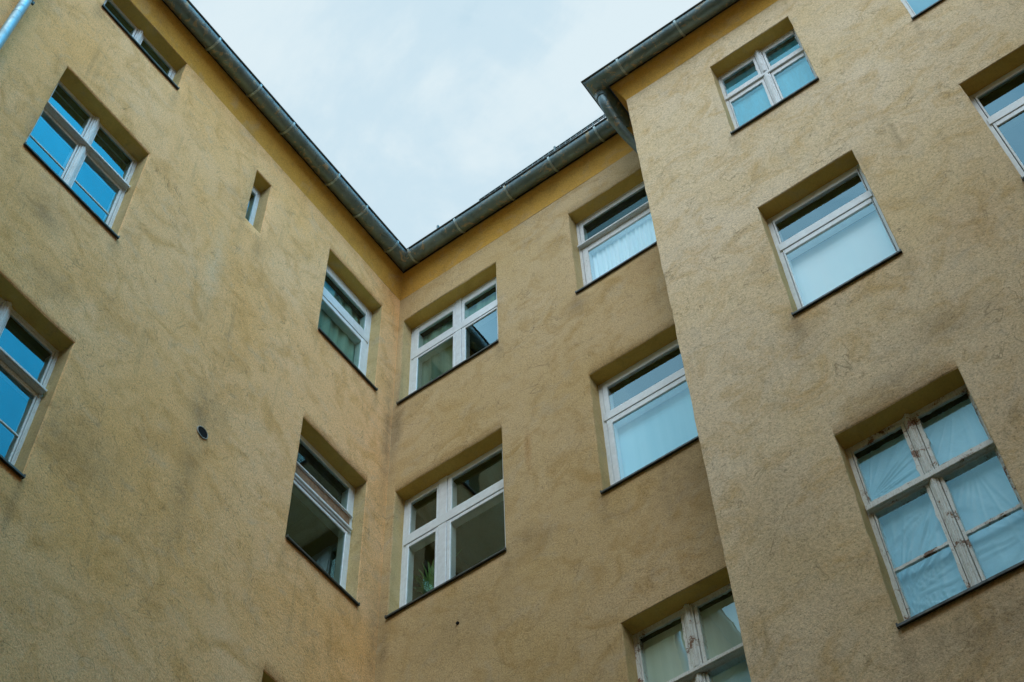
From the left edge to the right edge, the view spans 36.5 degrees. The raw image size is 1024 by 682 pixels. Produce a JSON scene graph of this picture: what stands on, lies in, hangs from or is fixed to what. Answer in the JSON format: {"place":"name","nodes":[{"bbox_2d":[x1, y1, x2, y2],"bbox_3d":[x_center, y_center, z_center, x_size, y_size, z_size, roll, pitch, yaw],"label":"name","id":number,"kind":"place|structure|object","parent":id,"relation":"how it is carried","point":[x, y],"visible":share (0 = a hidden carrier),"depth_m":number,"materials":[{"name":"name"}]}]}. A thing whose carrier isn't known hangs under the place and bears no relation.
{"place":"outdoors","nodes":[
{"label":"outdoors","id":0,"kind":"place"},
{"bbox_2d":[189,0,701,248],"label":"sky","id":1,"kind":"structure","parent":0,"point":[425,108],"materials":[{"name":"white"}]},
{"label":"ground","id":2,"kind":"structure","parent":0,"visible":0},
{"bbox_2d":[0,0,405,681],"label":"apartment wing","id":3,"kind":"structure","parent":2,"relation":"on","point":[196,408],"depth_m":14.88,"materials":[{"name":"beige paint"}]},
{"bbox_2d":[0,297,59,478],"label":"window","id":4,"kind":"structure","parent":3,"relation":"in","point":[28,360],"depth_m":13.06,"materials":[{"name":"blue glass"}]},
{"bbox_2d":[23,80,137,239],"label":"window","id":5,"kind":"structure","parent":3,"relation":"in","point":[75,151],"depth_m":16.09,"materials":[{"name":"blue glass"}]},
{"bbox_2d":[102,0,179,89],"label":"window","id":6,"kind":"structure","parent":3,"relation":"in","point":[137,36],"depth_m":18.24,"materials":[{"name":"white paint"}]},
{"bbox_2d":[245,186,260,225],"bbox_3d":[-3.159,-1.541,18.335,0.118,1.189,0.265,-32,-62,17],"label":"window","id":7,"kind":"structure","parent":3,"relation":"in","point":[255,194],"depth_m":18.49,"materials":[{"name":"white plastic"}]},
{"bbox_2d":[285,435,359,605],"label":"window","id":8,"kind":"structure","parent":3,"relation":"in","point":[319,523],"depth_m":15.84,"materials":[{"name":"white plastic"}]},
{"bbox_2d":[318,281,359,362],"bbox_3d":[-2.158,-0.146,18.879,0.045,1.780,0.960,-32,-62,17],"label":"curtain","id":9,"kind":"object","parent":3,"relation":"hanging from","point":[337,336],"visible":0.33,"depth_m":18.90,"materials":[{"name":"fabric"}]},
{"bbox_2d":[318,264,377,390],"bbox_3d":[-2.039,-0.222,18.833,0.312,1.921,1.069,-32,-62,17],"label":"window","id":10,"kind":"structure","parent":3,"relation":"in","point":[358,334],"depth_m":19.09,"materials":[{"name":"white plastic"}]},
{"bbox_2d":[375,114,745,681],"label":"apartment wing","id":11,"kind":"structure","parent":2,"relation":"on","point":[537,383],"depth_m":16.15,"materials":[{"name":"beige paint"}]},
{"bbox_2d":[413,549,461,593],"bbox_3d":[-0.793,2.501,15.801,0.704,0.833,0.200,-32,-62,17],"label":"potted plant","id":12,"kind":"object","parent":11,"relation":"on","point":[427,584],"visible":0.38,"depth_m":15.93,"materials":[{"name":"green plant"}]},
{"bbox_2d":[423,319,452,344],"bbox_3d":[-0.878,0.220,19.176,0.710,1.760,0.037,-32,-62,17],"label":"curtain","id":13,"kind":"object","parent":11,"relation":"hanging from","point":[438,332],"visible":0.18,"depth_m":19.76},
{"bbox_2d":[384,444,505,618],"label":"window","id":14,"kind":"structure","parent":11,"relation":"in","point":[464,510],"depth_m":16.65,"materials":[{"name":"white plastic"}]},
{"bbox_2d":[396,277,498,404],"bbox_3d":[-0.705,-0.034,19.011,1.483,1.891,0.312,-32,-62,17],"label":"window","id":15,"kind":"structure","parent":11,"relation":"in","point":[469,336],"depth_m":19.09,"materials":[{"name":"white plastic"}]},
{"bbox_2d":[469,292,495,315],"bbox_3d":[-0.329,-0.435,19.445,0.620,0.630,0.037,-32,-62,17],"label":"curtain","id":16,"kind":"object","parent":11,"relation":"hanging from","point":[482,303],"visible":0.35,"depth_m":19.55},
{"bbox_2d":[575,181,656,293],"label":"window","id":17,"kind":"structure","parent":11,"relation":"in","point":[631,209],"depth_m":18.63,"materials":[{"name":"white paint"}]},
{"bbox_2d":[592,218,655,278],"bbox_3d":[1.371,-0.993,18.065,1.080,1.100,0.032,-32,-62,17],"label":"curtain","id":18,"kind":"object","parent":11,"relation":"hanging from","point":[624,248],"visible":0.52,"depth_m":18.28,"materials":[{"name":"white fabric"}]},
{"bbox_2d":[598,339,698,494],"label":"window","id":19,"kind":"structure","parent":11,"relation":"in","point":[658,377],"depth_m":15.66,"materials":[{"name":"white plastic"}]},
{"bbox_2d":[618,388,697,477],"bbox_3d":[1.477,0.974,15.027,1.080,1.220,0.003,-32,-62,17],"label":"roller blind","id":20,"kind":"object","parent":11,"relation":"attached to","point":[657,432],"visible":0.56,"depth_m":15.21,"materials":[{"name":"fabric"}]},
{"bbox_2d":[643,623,689,681],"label":"backing paper","id":21,"kind":"object","parent":11,"relation":"attached to","point":[666,657],"visible":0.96,"depth_m":12.77,"materials":[{"name":"beige paper"}]},
{"bbox_2d":[633,584,745,681],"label":"window","id":22,"kind":"structure","parent":11,"relation":"in","point":[702,668],"depth_m":12.66,"materials":[{"name":"white paint"}]},
{"bbox_2d":[701,595,741,658],"bbox_3d":[1.746,2.300,12.576,0.480,0.630,0.004,-32,-62,17],"label":"backing paper","id":23,"kind":"object","parent":11,"relation":"attached to","point":[721,625],"visible":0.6,"depth_m":12.60,"materials":[{"name":"beige paper"}]},
{"bbox_2d":[712,660,750,681],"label":"plastic sheet","id":24,"kind":"object","parent":11,"relation":"attached to","point":[738,672],"visible":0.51,"depth_m":12.14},
{"bbox_2d":[581,0,1023,681],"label":"apartment wing","id":25,"kind":"structure","parent":2,"relation":"on","point":[903,120],"depth_m":13.18,"materials":[{"name":"beige paint"}]},
{"bbox_2d":[726,65,757,93],"bbox_3d":[2.668,-2.998,17.895,0.455,0.450,0.002,-32,-62,17],"label":"window film","id":26,"kind":"object","parent":25,"relation":"attached to","point":[741,79],"depth_m":17.95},
{"bbox_2d":[733,86,771,125],"bbox_3d":[2.694,-2.514,17.113,0.475,0.990,0.003,-32,-62,17],"label":"window film","id":27,"kind":"object","parent":25,"relation":"attached to","point":[752,105],"depth_m":17.29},
{"bbox_2d":[718,28,818,134],"bbox_3d":[2.836,-2.885,17.262,1.079,1.866,0.312,-32,-62,17],"label":"window","id":28,"kind":"structure","parent":25,"relation":"in","point":[767,75],"depth_m":17.51,"materials":[{"name":"white paint"}]},
{"bbox_2d":[768,39,799,65],"bbox_3d":[3.119,-3.278,17.730,0.435,0.450,0.003,-32,-62,17],"label":"window film","id":29,"kind":"object","parent":25,"relation":"attached to","point":[783,52],"depth_m":17.79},
{"bbox_2d":[776,60,814,97],"bbox_3d":[3.135,-2.787,16.952,0.450,0.990,0.003,-32,-62,17],"label":"window film","id":30,"kind":"object","parent":25,"relation":"attached to","point":[795,78],"depth_m":17.13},
{"bbox_2d":[767,164,902,316],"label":"window","id":31,"kind":"structure","parent":25,"relation":"in","point":[848,198],"depth_m":14.64,"materials":[{"name":"white plastic"}]},
{"bbox_2d":[791,211,895,304],"bbox_3d":[3.031,-0.655,14.020,0.980,1.240,0.003,-32,-62,17],"label":"roller blind","id":32,"kind":"object","parent":25,"relation":"attached to","point":[844,255],"visible":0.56,"depth_m":14.20,"materials":[{"name":"white fabric"}]},
{"bbox_2d":[858,434,920,500],"bbox_3d":[2.854,0.957,11.733,0.450,0.580,0.014,-32,-62,17],"label":"plastic sheet","id":33,"kind":"object","parent":25,"relation":"attached to","point":[888,467],"visible":0.93,"depth_m":11.74,"materials":[{"name":"blue plastic"}]},
{"bbox_2d":[901,0,943,19],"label":"window","id":34,"kind":"structure","parent":25,"relation":"in","point":[916,8],"depth_m":16.42,"materials":[{"name":"blue glass"}]},
{"bbox_2d":[879,493,966,615],"bbox_3d":[2.879,1.531,10.831,0.450,1.240,0.023,-32,-62,17],"label":"plastic sheet","id":35,"kind":"object","parent":25,"relation":"attached to","point":[912,530],"visible":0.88,"depth_m":10.89,"materials":[{"name":"blue plastic"}]},
{"bbox_2d":[845,384,1023,629],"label":"window","id":36,"kind":"structure","parent":25,"relation":"in","point":[934,478],"depth_m":11.18,"materials":[{"name":"white paint"}]},
{"bbox_2d":[923,399,987,464],"bbox_3d":[3.308,0.675,11.567,0.450,0.580,0.014,-32,-62,17],"label":"plastic sheet","id":37,"kind":"object","parent":25,"relation":"attached to","point":[955,431],"visible":0.9,"depth_m":11.57,"materials":[{"name":"blue plastic"}]},
{"bbox_2d":[947,457,1023,577],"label":"plastic sheet","id":38,"kind":"object","parent":25,"relation":"attached to","point":[982,493],"visible":0.9,"depth_m":10.77,"materials":[{"name":"blue plastic"}]},
{"bbox_2d":[969,63,1023,180],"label":"window","id":39,"kind":"structure","parent":25,"relation":"in","point":[1000,104],"depth_m":14.05,"materials":[{"name":"white plastic"}]}
]}

